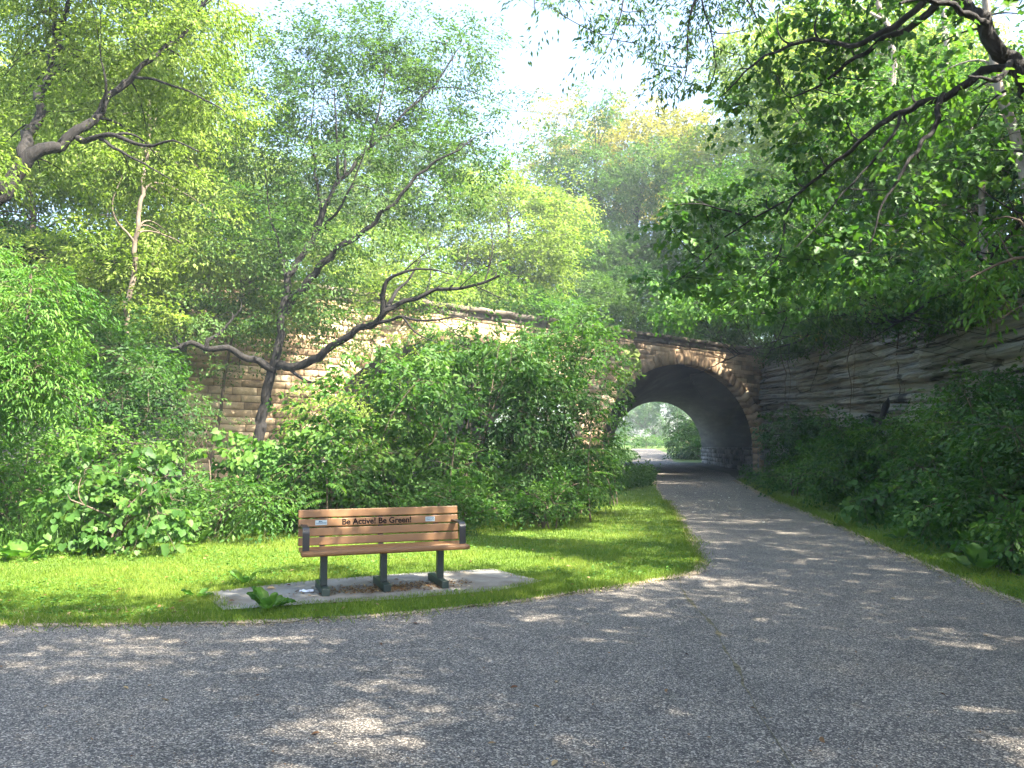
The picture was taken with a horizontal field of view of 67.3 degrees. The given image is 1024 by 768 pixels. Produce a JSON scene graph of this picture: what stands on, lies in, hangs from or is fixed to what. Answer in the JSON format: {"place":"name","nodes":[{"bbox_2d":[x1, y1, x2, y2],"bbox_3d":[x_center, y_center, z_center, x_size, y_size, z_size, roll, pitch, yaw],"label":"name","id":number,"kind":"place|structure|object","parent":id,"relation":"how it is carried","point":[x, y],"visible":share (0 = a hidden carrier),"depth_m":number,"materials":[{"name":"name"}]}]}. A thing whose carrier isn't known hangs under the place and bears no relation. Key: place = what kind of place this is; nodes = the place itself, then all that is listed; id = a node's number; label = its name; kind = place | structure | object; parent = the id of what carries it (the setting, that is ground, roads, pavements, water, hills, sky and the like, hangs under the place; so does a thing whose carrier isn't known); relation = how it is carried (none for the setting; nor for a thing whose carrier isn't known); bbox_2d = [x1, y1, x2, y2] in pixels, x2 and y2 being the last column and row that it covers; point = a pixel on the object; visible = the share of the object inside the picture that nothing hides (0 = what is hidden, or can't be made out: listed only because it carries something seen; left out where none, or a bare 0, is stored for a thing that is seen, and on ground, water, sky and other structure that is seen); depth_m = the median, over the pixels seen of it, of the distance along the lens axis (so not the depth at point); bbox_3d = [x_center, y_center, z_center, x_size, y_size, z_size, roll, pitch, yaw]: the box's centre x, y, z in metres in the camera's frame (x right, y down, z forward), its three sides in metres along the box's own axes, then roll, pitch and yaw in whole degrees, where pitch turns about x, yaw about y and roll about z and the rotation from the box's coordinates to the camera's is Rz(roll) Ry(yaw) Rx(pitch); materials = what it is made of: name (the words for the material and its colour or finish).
{"place":"outdoors","nodes":[
{"label":"outdoors","id":0,"kind":"place"},
{"bbox_2d":[0,222,180,327],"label":"hill","id":1,"kind":"structure","parent":0,"point":[33,297],"depth_m":28.08,"materials":[{"name":"green plant"}]},
{"bbox_2d":[0,40,196,294],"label":"tree","id":2,"kind":"object","parent":1,"relation":"on","point":[30,194],"visible":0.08,"depth_m":27.68,"materials":[{"name":"green plant"}]},
{"bbox_2d":[1,243,640,375],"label":"embankment","id":3,"kind":"structure","parent":0,"point":[29,249],"depth_m":24.38,"materials":[{"name":"plant"}]},
{"bbox_2d":[0,207,214,358],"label":"tree","id":4,"kind":"object","parent":3,"relation":"on","point":[103,282],"visible":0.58,"depth_m":20.99,"materials":[{"name":"green plant"}]},
{"bbox_2d":[0,43,291,255],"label":"tree","id":5,"kind":"object","parent":3,"relation":"on","point":[102,213],"visible":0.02,"depth_m":34.30,"materials":[{"name":"green plant"}]},
{"bbox_2d":[113,160,338,311],"bbox_3d":[-12.643,-4.334,30.871,11.905,8.590,8.258,-2,-5,21],"label":"tree","id":6,"kind":"object","parent":3,"relation":"on","point":[209,213],"visible":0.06,"depth_m":29.25,"materials":[{"name":"green plant"}]},
{"bbox_2d":[234,137,440,290],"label":"tree","id":7,"kind":"object","parent":3,"relation":"on","point":[355,220],"visible":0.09,"depth_m":50.98,"materials":[{"name":"green plant"}]},
{"bbox_2d":[294,232,456,296],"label":"shrub","id":8,"kind":"object","parent":3,"relation":"on","point":[398,266],"visible":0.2,"depth_m":32.60,"materials":[{"name":"green plant"}]},
{"bbox_2d":[264,113,503,258],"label":"tree","id":9,"kind":"object","parent":3,"relation":"on","point":[421,153],"visible":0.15,"depth_m":63.37,"materials":[{"name":"green plant"}]},
{"bbox_2d":[320,257,485,323],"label":"shrub","id":10,"kind":"object","parent":3,"relation":"on","point":[406,287],"visible":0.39,"depth_m":31.06,"materials":[{"name":"green plant"}]},
{"bbox_2d":[412,262,530,311],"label":"shrub","id":11,"kind":"object","parent":3,"relation":"on","point":[489,288],"visible":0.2,"depth_m":36.35,"materials":[{"name":"green plant"}]},
{"bbox_2d":[411,159,610,314],"bbox_3d":[-0.211,-7.729,40.423,10.508,9.826,9.498,0,-5,0],"label":"tree","id":12,"kind":"object","parent":3,"relation":"on","point":[549,209],"visible":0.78,"depth_m":39.01,"materials":[{"name":"green plant"}]},
{"bbox_2d":[474,273,604,337],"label":"shrub","id":13,"kind":"object","parent":3,"relation":"on","point":[559,304],"visible":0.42,"depth_m":36.58,"materials":[{"name":"green plant"}]},
{"bbox_2d":[496,261,592,318],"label":"shrub","id":14,"kind":"object","parent":3,"relation":"on","point":[567,281],"visible":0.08,"depth_m":39.51,"materials":[{"name":"green plant"}]},
{"bbox_2d":[503,79,602,221],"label":"tree","id":15,"kind":"object","parent":3,"relation":"on","point":[551,123],"visible":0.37,"depth_m":69.19,"materials":[{"name":"green plant"}]},
{"bbox_2d":[505,221,625,293],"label":"shrub","id":16,"kind":"object","parent":3,"relation":"on","point":[590,258],"visible":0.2,"depth_m":45.52,"materials":[{"name":"green plant"}]},
{"bbox_2d":[514,79,697,318],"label":"tree","id":17,"kind":"object","parent":3,"relation":"on","point":[626,200],"visible":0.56,"depth_m":52.47,"materials":[{"name":"green plant"}]},
{"bbox_2d":[556,261,658,329],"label":"shrub","id":18,"kind":"object","parent":3,"relation":"on","point":[617,302],"visible":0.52,"depth_m":41.45,"materials":[{"name":"green plant"}]},
{"bbox_2d":[552,217,709,329],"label":"tree","id":19,"kind":"object","parent":3,"relation":"on","point":[626,246],"visible":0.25,"depth_m":47.04,"materials":[{"name":"green plant"}]},
{"bbox_2d":[594,256,696,337],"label":"shrub","id":20,"kind":"object","parent":3,"relation":"on","point":[638,271],"visible":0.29,"depth_m":43.80,"materials":[{"name":"green plant"}]},
{"bbox_2d":[562,83,737,243],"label":"tree","id":21,"kind":"object","parent":3,"relation":"on","point":[653,125],"visible":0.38,"depth_m":60.39,"materials":[{"name":"green plant"}]},
{"bbox_2d":[643,246,812,368],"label":"tree","id":22,"kind":"object","parent":3,"relation":"on","point":[738,336],"visible":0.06,"depth_m":47.51,"materials":[{"name":"green plant"}]},
{"bbox_2d":[648,114,808,340],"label":"tree","id":23,"kind":"object","parent":3,"relation":"on","point":[739,150],"visible":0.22,"depth_m":47.63,"materials":[{"name":"green plant"}]},
{"bbox_2d":[0,481,713,631],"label":"lawn","id":24,"kind":"structure","parent":0,"point":[614,517],"depth_m":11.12,"materials":[{"name":"green plant"}]},
{"bbox_2d":[0,539,52,560],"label":"burdock","id":25,"kind":"object","parent":24,"relation":"on","point":[14,548],"visible":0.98,"depth_m":10.82,"materials":[{"name":"green plant"}]},
{"bbox_2d":[0,239,121,457],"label":"tree","id":26,"kind":"object","parent":24,"relation":"on","point":[17,356],"visible":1,"depth_m":10.83,"materials":[{"name":"green plant"}]},
{"bbox_2d":[0,422,121,541],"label":"shrub","id":27,"kind":"object","parent":24,"relation":"on","point":[13,500],"visible":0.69,"depth_m":12.07,"materials":[{"name":"green plant"}]},
{"bbox_2d":[0,411,195,518],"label":"shrub","id":28,"kind":"object","parent":24,"relation":"on","point":[99,447],"visible":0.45,"depth_m":13.27,"materials":[{"name":"green plant"}]},
{"bbox_2d":[19,444,207,556],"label":"shrub","id":29,"kind":"object","parent":24,"relation":"on","point":[108,489],"visible":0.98,"depth_m":11.44,"materials":[{"name":"green plant"}]},
{"bbox_2d":[142,455,321,545],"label":"shrub","id":30,"kind":"object","parent":24,"relation":"on","point":[238,489],"visible":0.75,"depth_m":12.98,"materials":[{"name":"green plant"}]},
{"bbox_2d":[0,482,525,553],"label":"undergrowth","id":31,"kind":"object","parent":24,"relation":"on","point":[40,521],"visible":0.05,"depth_m":11.99,"materials":[{"name":"green plant"}]},
{"bbox_2d":[188,425,350,519],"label":"shrub","id":32,"kind":"object","parent":24,"relation":"on","point":[266,449],"visible":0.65,"depth_m":14.43,"materials":[{"name":"green plant"}]},
{"bbox_2d":[246,586,295,609],"bbox_3d":[-2.404,2.085,7.510,0.407,0.249,0.460,-2,-5,22],"label":"burdock","id":33,"kind":"object","parent":24,"relation":"on","point":[262,598],"visible":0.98,"depth_m":7.50,"materials":[{"name":"green plant"}]},
{"bbox_2d":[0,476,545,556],"bbox_3d":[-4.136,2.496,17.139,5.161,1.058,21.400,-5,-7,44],"label":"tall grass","id":34,"kind":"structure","parent":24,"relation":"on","point":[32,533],"depth_m":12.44,"materials":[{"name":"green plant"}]},
{"bbox_2d":[254,425,417,527],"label":"shrub","id":35,"kind":"object","parent":24,"relation":"on","point":[356,484],"visible":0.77,"depth_m":14.20,"materials":[{"name":"green plant"}]},
{"bbox_2d":[276,367,408,477],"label":"shrub","id":36,"kind":"object","parent":24,"relation":"on","point":[322,405],"visible":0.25,"depth_m":18.03,"materials":[{"name":"green plant"}]},
{"bbox_2d":[0,501,712,628],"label":"grass clippings","id":37,"kind":"object","parent":24,"relation":"on","point":[236,623],"depth_m":7.24,"materials":[{"name":"plant"}]},
{"bbox_2d":[265,340,509,524],"bbox_3d":[-2.383,0.994,15.566,4.691,3.806,3.558,0,-5,0],"label":"shrub","id":38,"kind":"object","parent":24,"relation":"on","point":[422,400],"visible":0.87,"depth_m":15.16,"materials":[{"name":"green plant"}]},
{"bbox_2d":[382,469,521,535],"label":"shrub","id":39,"kind":"object","parent":24,"relation":"on","point":[481,507],"visible":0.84,"depth_m":14.24,"materials":[{"name":"green plant"}]},
{"bbox_2d":[371,305,559,475],"bbox_3d":[-1.460,0.616,22.745,5.836,5.761,4.578,-1,-5,7],"label":"shrub","id":40,"kind":"object","parent":24,"relation":"on","point":[435,335],"visible":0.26,"depth_m":22.76,"materials":[{"name":"green plant"}]},
{"bbox_2d":[388,329,586,519],"bbox_3d":[-0.564,0.906,17.309,4.432,4.266,3.576,0,-5,0],"label":"shrub","id":41,"kind":"object","parent":24,"relation":"on","point":[512,381],"visible":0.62,"depth_m":16.95,"materials":[{"name":"green plant"}]},
{"bbox_2d":[0,482,1023,619],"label":"clover","id":42,"kind":"object","parent":24,"relation":"on","point":[147,607],"visible":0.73,"depth_m":9.78,"materials":[{"name":"green plant"}]},
{"bbox_2d":[468,457,602,528],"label":"shrub","id":43,"kind":"object","parent":24,"relation":"on","point":[546,508],"visible":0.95,"depth_m":15.07,"materials":[{"name":"green plant"}]},
{"bbox_2d":[474,430,626,522],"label":"shrub","id":44,"kind":"object","parent":24,"relation":"on","point":[540,464],"visible":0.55,"depth_m":16.32,"materials":[{"name":"green plant"}]},
{"bbox_2d":[464,301,646,510],"bbox_3d":[0.980,0.510,18.593,4.512,5.292,3.233,0,-5,0],"label":"sapling","id":45,"kind":"object","parent":24,"relation":"on","point":[582,349],"visible":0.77,"depth_m":18.55,"materials":[{"name":"green plant"}]},
{"bbox_2d":[481,363,640,516],"bbox_3d":[1.171,1.482,18.198,3.732,3.930,3.859,0,-5,0],"label":"shrub","id":46,"kind":"object","parent":24,"relation":"on","point":[575,401],"visible":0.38,"depth_m":17.89,"materials":[{"name":"green plant"}]},
{"bbox_2d":[581,409,639,504],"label":"shrub","id":47,"kind":"object","parent":24,"relation":"on","point":[616,440],"visible":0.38,"depth_m":21.12,"materials":[{"name":"green plant"}]},
{"bbox_2d":[208,569,540,609],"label":"pavement","id":48,"kind":"structure","parent":0,"point":[485,578],"depth_m":8.66,"materials":[{"name":"concrete"}]},
{"bbox_2d":[289,579,474,596],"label":"leaf litter","id":49,"kind":"object","parent":48,"relation":"on","point":[395,587],"visible":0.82,"depth_m":8.61,"materials":[{"name":"brown plant"}]},
{"bbox_2d":[298,506,469,596],"bbox_3d":[-1.457,1.850,8.672,1.850,0.880,0.705,2,-5,-21],"label":"park bench","id":50,"kind":"object","parent":48,"relation":"on","point":[322,551],"visible":1,"depth_m":8.68,"materials":[{"name":"brown wood"}]},
{"bbox_2d":[0,462,1023,767],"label":"path","id":51,"kind":"structure","parent":0,"point":[804,604],"depth_m":5.36,"materials":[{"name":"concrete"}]},
{"bbox_2d":[0,0,1023,436],"label":"sky","id":52,"kind":"structure","parent":0,"point":[548,69],"materials":[{"name":"white"}]},
{"bbox_2d":[158,462,1022,602],"bbox_3d":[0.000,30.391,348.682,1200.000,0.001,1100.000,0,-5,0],"label":"ground","id":53,"kind":"structure","parent":0,"point":[734,473],"depth_m":54.12,"materials":[{"name":"soil"}]},
{"bbox_2d":[0,323,193,496],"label":"stone wall","id":54,"kind":"structure","parent":53,"relation":"on","point":[167,405],"depth_m":25.60,"materials":[{"name":"brown stone"}]},
{"bbox_2d":[2,338,193,508],"bbox_3d":[-8.565,0.970,15.432,4.218,3.826,3.033,0,-5,0],"label":"shrub","id":55,"kind":"object","parent":53,"relation":"on","point":[112,402],"visible":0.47,"depth_m":15.37,"materials":[{"name":"green plant"}]},
{"bbox_2d":[11,293,212,466],"bbox_3d":[-9.881,0.384,18.773,5.040,5.548,5.454,0,-5,0],"label":"shrub","id":56,"kind":"object","parent":53,"relation":"on","point":[117,341],"visible":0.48,"depth_m":18.00,"materials":[{"name":"green plant"}]},
{"bbox_2d":[21,360,216,491],"bbox_3d":[-8.831,1.177,17.171,3.962,3.698,4.031,2,-5,-27],"label":"shrub","id":57,"kind":"object","parent":53,"relation":"on","point":[181,421],"visible":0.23,"depth_m":16.66,"materials":[{"name":"green plant"}]},
{"bbox_2d":[0,1,279,480],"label":"tree","id":58,"kind":"object","parent":53,"relation":"on","point":[143,191],"visible":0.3,"depth_m":21.71,"materials":[{"name":"green plant"}]},
{"bbox_2d":[0,0,290,225],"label":"tree","id":59,"kind":"object","parent":53,"relation":"on","point":[181,25],"visible":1,"depth_m":14.61,"materials":[{"name":"green plant"}]},
{"bbox_2d":[118,383,253,497],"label":"shrub","id":60,"kind":"object","parent":53,"relation":"on","point":[180,450],"visible":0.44,"depth_m":17.75,"materials":[{"name":"green plant"}]},
{"bbox_2d":[125,228,361,480],"bbox_3d":[-8.511,-0.792,24.455,7.776,8.834,5.169,0,-5,0],"label":"tree","id":61,"kind":"object","parent":53,"relation":"on","point":[237,271],"visible":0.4,"depth_m":24.24,"materials":[{"name":"green plant"}]},
{"bbox_2d":[91,0,552,490],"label":"tree","id":62,"kind":"object","parent":53,"relation":"on","point":[419,76],"visible":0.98,"depth_m":21.84,"materials":[{"name":"green plant"}]},
{"bbox_2d":[0,459,663,516],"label":"undergrowth","id":63,"kind":"object","parent":53,"relation":"on","point":[644,475],"visible":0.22,"depth_m":29.31,"materials":[{"name":"green plant"}]},
{"bbox_2d":[293,282,474,449],"bbox_3d":[-4.506,0.137,25.947,6.633,7.252,5.097,0,-5,0],"label":"shrub","id":64,"kind":"object","parent":53,"relation":"on","point":[391,335],"visible":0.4,"depth_m":26.20,"materials":[{"name":"green plant"}]},
{"bbox_2d":[182,272,767,492],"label":"stone bridge","id":65,"kind":"structure","parent":53,"relation":"on","point":[722,413],"depth_m":38.59,"materials":[{"name":"beige stone"}]},
{"bbox_2d":[0,212,776,360],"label":"undergrowth","id":66,"kind":"object","parent":65,"relation":"on","point":[643,326],"visible":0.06,"depth_m":34.84,"materials":[{"name":"green plant"}]},
{"bbox_2d":[606,325,641,472],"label":"climbing vine","id":67,"kind":"object","parent":65,"relation":"attached to","point":[632,349],"visible":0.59,"depth_m":35.99,"materials":[{"name":"green plant"}]},
{"bbox_2d":[497,0,784,117],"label":"tree","id":68,"kind":"object","parent":53,"relation":"on","point":[706,17],"visible":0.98,"depth_m":10.89,"materials":[{"name":"green plant"}]},
{"bbox_2d":[655,407,701,459],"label":"bush","id":69,"kind":"object","parent":53,"relation":"on","point":[687,423],"visible":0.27,"depth_m":95.76,"materials":[{"name":"green plant"}]},
{"bbox_2d":[738,404,875,490],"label":"shrub","id":70,"kind":"object","parent":53,"relation":"on","point":[798,432],"visible":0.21,"depth_m":28.87,"materials":[{"name":"green plant"}]},
{"bbox_2d":[625,0,1023,328],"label":"tree","id":71,"kind":"object","parent":53,"relation":"on","point":[1009,61],"visible":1,"depth_m":10.02,"materials":[{"name":"green plant"}]},
{"bbox_2d":[751,288,1023,485],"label":"rock wall","id":72,"kind":"structure","parent":53,"relation":"on","point":[875,380],"depth_m":27.88,"materials":[{"name":"stone"}]},
{"bbox_2d":[639,290,852,396],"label":"overhanging shrub","id":73,"kind":"object","parent":72,"relation":"on","point":[663,317],"visible":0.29,"depth_m":27.89,"materials":[{"name":"green plant"}]},
{"bbox_2d":[758,341,809,410],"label":"hanging vine","id":74,"kind":"object","parent":72,"relation":"hanging from","point":[794,350],"visible":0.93,"depth_m":35.81,"materials":[{"name":"green plant"}]},
{"bbox_2d":[646,226,1023,365],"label":"shrub","id":75,"kind":"object","parent":72,"relation":"on","point":[892,288],"visible":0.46,"depth_m":17.50,"materials":[{"name":"green plant"}]},
{"bbox_2d":[710,0,1014,306],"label":"tree","id":76,"kind":"object","parent":72,"relation":"on","point":[910,44],"visible":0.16,"depth_m":27.42,"materials":[{"name":"green plant"}]},
{"bbox_2d":[744,242,1023,361],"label":"overhanging shrub","id":77,"kind":"object","parent":72,"relation":"on","point":[852,324],"visible":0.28,"depth_m":22.44,"materials":[{"name":"green plant"}]},
{"bbox_2d":[855,356,1023,515],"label":"shrub","id":78,"kind":"object","parent":53,"relation":"on","point":[929,449],"visible":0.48,"depth_m":15.35,"materials":[{"name":"green plant"}]},
{"bbox_2d":[904,214,1023,348],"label":"sapling","id":79,"kind":"object","parent":53,"relation":"on","point":[1004,284],"visible":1,"depth_m":8.86,"materials":[{"name":"green plant"}]},
{"bbox_2d":[922,401,1023,549],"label":"shrub","id":80,"kind":"object","parent":53,"relation":"on","point":[996,445],"visible":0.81,"depth_m":11.95,"materials":[{"name":"green plant"}]},
{"bbox_2d":[488,437,700,461],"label":"meadow","id":81,"kind":"structure","parent":0,"point":[661,448],"depth_m":129.79,"materials":[{"name":"green plant"}]},
{"bbox_2d":[601,402,693,445],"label":"tree","id":82,"kind":"object","parent":81,"relation":"on","point":[639,412],"visible":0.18,"depth_m":155.99,"materials":[{"name":"green plant"}]},
{"bbox_2d":[769,313,905,361],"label":"hill","id":83,"kind":"structure","parent":0,"point":[814,345],"depth_m":41.74,"materials":[{"name":"green plant"}]},
{"bbox_2d":[648,142,874,356],"bbox_3d":[13.006,-6.902,36.803,12.920,11.509,10.732,0,-5,0],"label":"tree","id":84,"kind":"object","parent":83,"relation":"on","point":[727,182],"visible":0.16,"depth_m":35.59,"materials":[{"name":"green plant"}]},
{"bbox_2d":[692,0,1020,242],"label":"tree","id":85,"kind":"object","parent":83,"relation":"on","point":[738,37],"visible":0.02,"depth_m":45.33,"materials":[{"name":"green plant"}]},
{"bbox_2d":[768,10,1023,307],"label":"tree","id":86,"kind":"object","parent":83,"relation":"on","point":[867,182],"visible":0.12,"depth_m":22.42,"materials":[{"name":"green plant"}]},
{"bbox_2d":[843,0,1023,307],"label":"tree","id":87,"kind":"object","parent":83,"relation":"on","point":[989,113],"visible":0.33,"depth_m":18.98,"materials":[{"name":"green plant"}]},
{"bbox_2d":[861,0,1023,250],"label":"tree","id":88,"kind":"object","parent":83,"relation":"on","point":[975,51],"visible":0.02,"depth_m":35.04,"materials":[{"name":"green plant"}]},
{"bbox_2d":[736,477,1023,603],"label":"lawn","id":89,"kind":"structure","parent":0,"point":[823,508],"depth_m":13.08,"materials":[{"name":"green plant"}]},
{"bbox_2d":[742,444,860,496],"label":"shrub","id":90,"kind":"object","parent":89,"relation":"on","point":[777,486],"visible":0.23,"depth_m":25.98,"materials":[{"name":"green plant"}]},
{"bbox_2d":[777,404,961,509],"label":"shrub","id":91,"kind":"object","parent":89,"relation":"on","point":[856,449],"visible":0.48,"depth_m":19.64,"materials":[{"name":"green plant"}]},
{"bbox_2d":[833,473,929,529],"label":"shrub","id":92,"kind":"object","parent":89,"relation":"on","point":[871,495],"visible":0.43,"depth_m":15.64,"materials":[{"name":"green plant"}]},
{"bbox_2d":[772,463,1023,577],"bbox_3d":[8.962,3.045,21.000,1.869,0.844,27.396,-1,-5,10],"label":"undergrowth","id":93,"kind":"object","parent":89,"relation":"on","point":[958,530],"visible":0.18,"depth_m":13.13,"materials":[{"name":"green plant"}]},
{"bbox_2d":[875,460,1023,551],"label":"shrub","id":94,"kind":"object","parent":89,"relation":"on","point":[938,522],"visible":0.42,"depth_m":12.19,"materials":[{"name":"green plant"}]},
{"bbox_2d":[941,543,999,574],"bbox_3d":[5.791,2.179,9.613,0.624,0.407,0.636,-1,-5,15],"label":"burdock","id":95,"kind":"object","parent":89,"relation":"on","point":[977,555],"visible":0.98,"depth_m":9.58,"materials":[{"name":"green plant"}]},
{"bbox_2d":[945,489,1023,575],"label":"shrub","id":96,"kind":"object","parent":89,"relation":"on","point":[1001,542],"visible":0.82,"depth_m":9.99,"materials":[{"name":"green plant"}]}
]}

